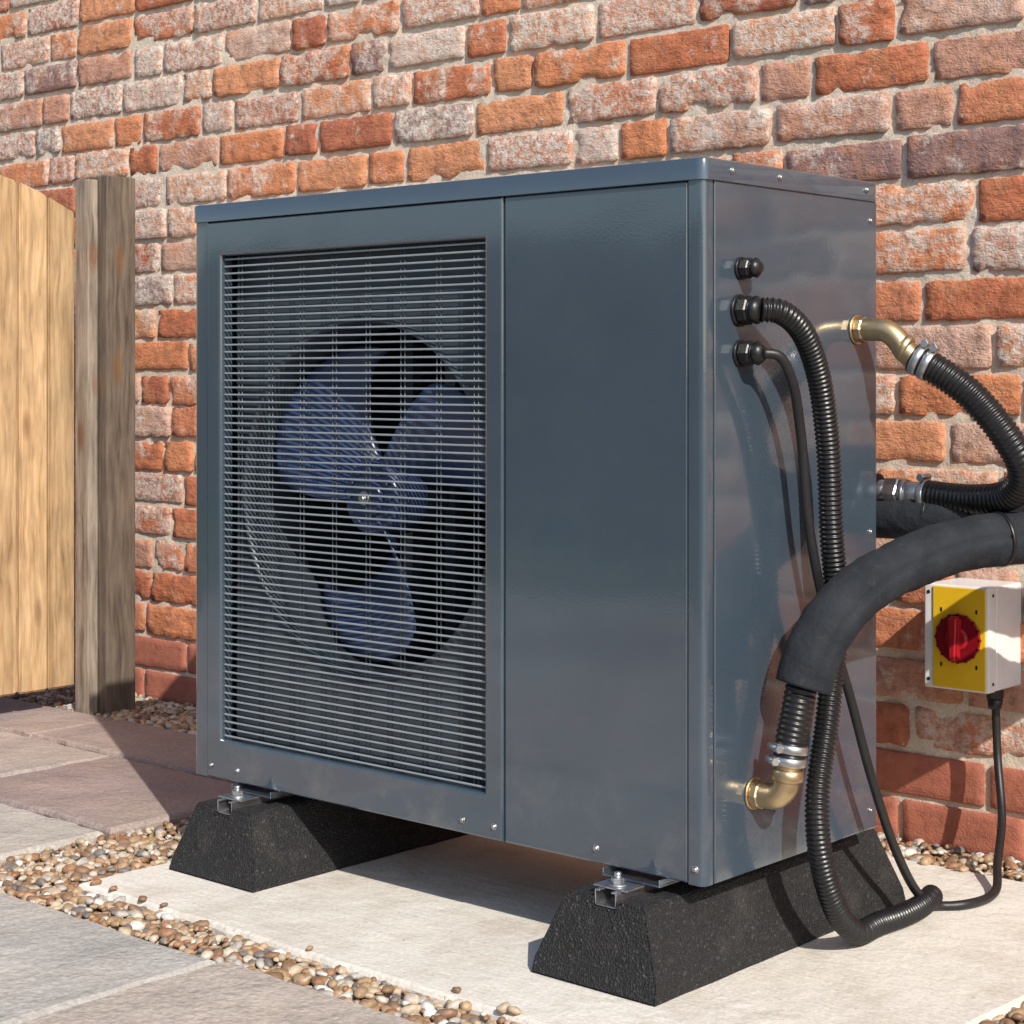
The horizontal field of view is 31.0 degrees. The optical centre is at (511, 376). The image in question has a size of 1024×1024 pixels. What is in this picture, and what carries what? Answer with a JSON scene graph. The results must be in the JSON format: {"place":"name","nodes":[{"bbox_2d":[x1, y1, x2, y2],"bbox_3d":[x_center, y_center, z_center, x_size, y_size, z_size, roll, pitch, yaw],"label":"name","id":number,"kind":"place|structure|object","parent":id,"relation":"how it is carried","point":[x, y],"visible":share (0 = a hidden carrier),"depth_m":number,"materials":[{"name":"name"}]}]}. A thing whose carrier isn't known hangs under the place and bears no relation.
{"place":"outdoors","nodes":[
{"label":"outdoors","id":0,"kind":"place"},
{"bbox_2d":[0,696,418,1023],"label":"paving","id":1,"kind":"structure","parent":0,"point":[68,777],"depth_m":2.84,"materials":[{"name":"stone"}]},
{"label":"ground","id":2,"kind":"structure","parent":0,"visible":0},
{"bbox_2d":[0,0,1023,861],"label":"bricks","id":3,"kind":"object","parent":2,"relation":"on","point":[980,150],"visible":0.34,"depth_m":3.91,"materials":[{"name":"brick"}]},
{"bbox_2d":[0,0,1023,853],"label":"mortar","id":4,"kind":"object","parent":3,"relation":"attached to","point":[968,224],"visible":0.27,"depth_m":3.86,"materials":[{"name":"beige concrete"}]},
{"bbox_2d":[925,578,1020,693],"bbox_3d":[0.799,0.451,3.226,0.124,0.182,0.156,0,0,42],"label":"isolator switch","id":5,"kind":"object","parent":3,"relation":"attached to","point":[972,635],"visible":0.98,"depth_m":3.19,"materials":[{"name":"white plastic"}]},
{"label":"soil bed","id":6,"kind":"object","parent":2,"relation":"on","visible":0},
{"bbox_2d":[0,682,1023,1023],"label":"gravel","id":7,"kind":"structure","parent":6,"relation":"on","point":[48,880],"depth_m":3.01,"materials":[{"name":"beige gravel"}]},
{"bbox_2d":[75,175,134,714],"bbox_3d":[-1.032,0.197,4.679,0.093,1.405,0.122,0,0,42],"label":"fence post","id":8,"kind":"object","parent":7,"relation":"on","point":[104,443],"visible":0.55,"depth_m":4.64,"materials":[{"name":"brown wood"}]},
{"bbox_2d":[78,834,1023,1023],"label":"concrete slab","id":9,"kind":"structure","parent":6,"relation":"on","point":[471,916],"depth_m":2.74,"materials":[{"name":"grey concrete"}]},
{"bbox_2d":[169,782,466,892],"bbox_3d":[-0.282,0.764,3.319,0.220,0.148,0.667,0,0,42],"label":"rubber foot","id":10,"kind":"object","parent":9,"relation":"on","point":[247,837],"visible":0.64,"depth_m":3.11},
{"bbox_2d":[531,828,905,1006],"bbox_3d":[0.328,0.764,2.777,0.220,0.148,0.667,0,0,42],"label":"rubber foot","id":11,"kind":"object","parent":9,"relation":"on","point":[647,939],"visible":0.69,"depth_m":2.58},
{"bbox_2d":[194,157,875,886],"bbox_3d":[0.016,0.199,3.047,1.147,1.000,0.466,0,0,42],"label":"heat pump","id":12,"kind":"object","parent":11,"relation":"on","point":[500,533],"visible":1,"depth_m":2.77,"materials":[{"name":"paint"}]},
{"bbox_2d":[745,481,1023,809],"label":"insulated pipe","id":13,"kind":"object","parent":12,"relation":"attached to","point":[930,544],"visible":0.83,"depth_m":2.60,"materials":[{"name":"plastic"}]},
{"bbox_2d":[763,348,1005,910],"bbox_3d":[0.635,0.400,2.860,0.114,0.879,0.831,0,0,37],"label":"power cable","id":14,"kind":"object","parent":12,"relation":"attached to","point":[995,701],"visible":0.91,"depth_m":2.75,"materials":[{"name":"black plastic"}]},
{"bbox_2d":[849,315,1023,514],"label":"flexible hose","id":15,"kind":"object","parent":12,"relation":"attached to","point":[975,399],"visible":0.94,"depth_m":2.75,"materials":[{"name":"plastic"}]},
{"bbox_2d":[760,297,942,944],"bbox_3d":[0.516,0.364,2.724,0.068,0.949,0.492,0,0,42],"label":"corrugated conduit","id":16,"kind":"object","parent":9,"relation":"on","point":[796,324],"visible":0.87,"depth_m":2.62,"materials":[{"name":"plastic"}]},
{"bbox_3d":[-1.737,0.204,3.963,0.100,1.390,0.095,0,0,42],"label":"fence post","id":17,"kind":"object","parent":6,"relation":"on","visible":0},
{"bbox_2d":[0,175,73,696],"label":"wooden gate","id":18,"kind":"structure","parent":17,"relation":"attached to","point":[36,440],"depth_m":4.59,"materials":[{"name":"brown wood"}]}
]}

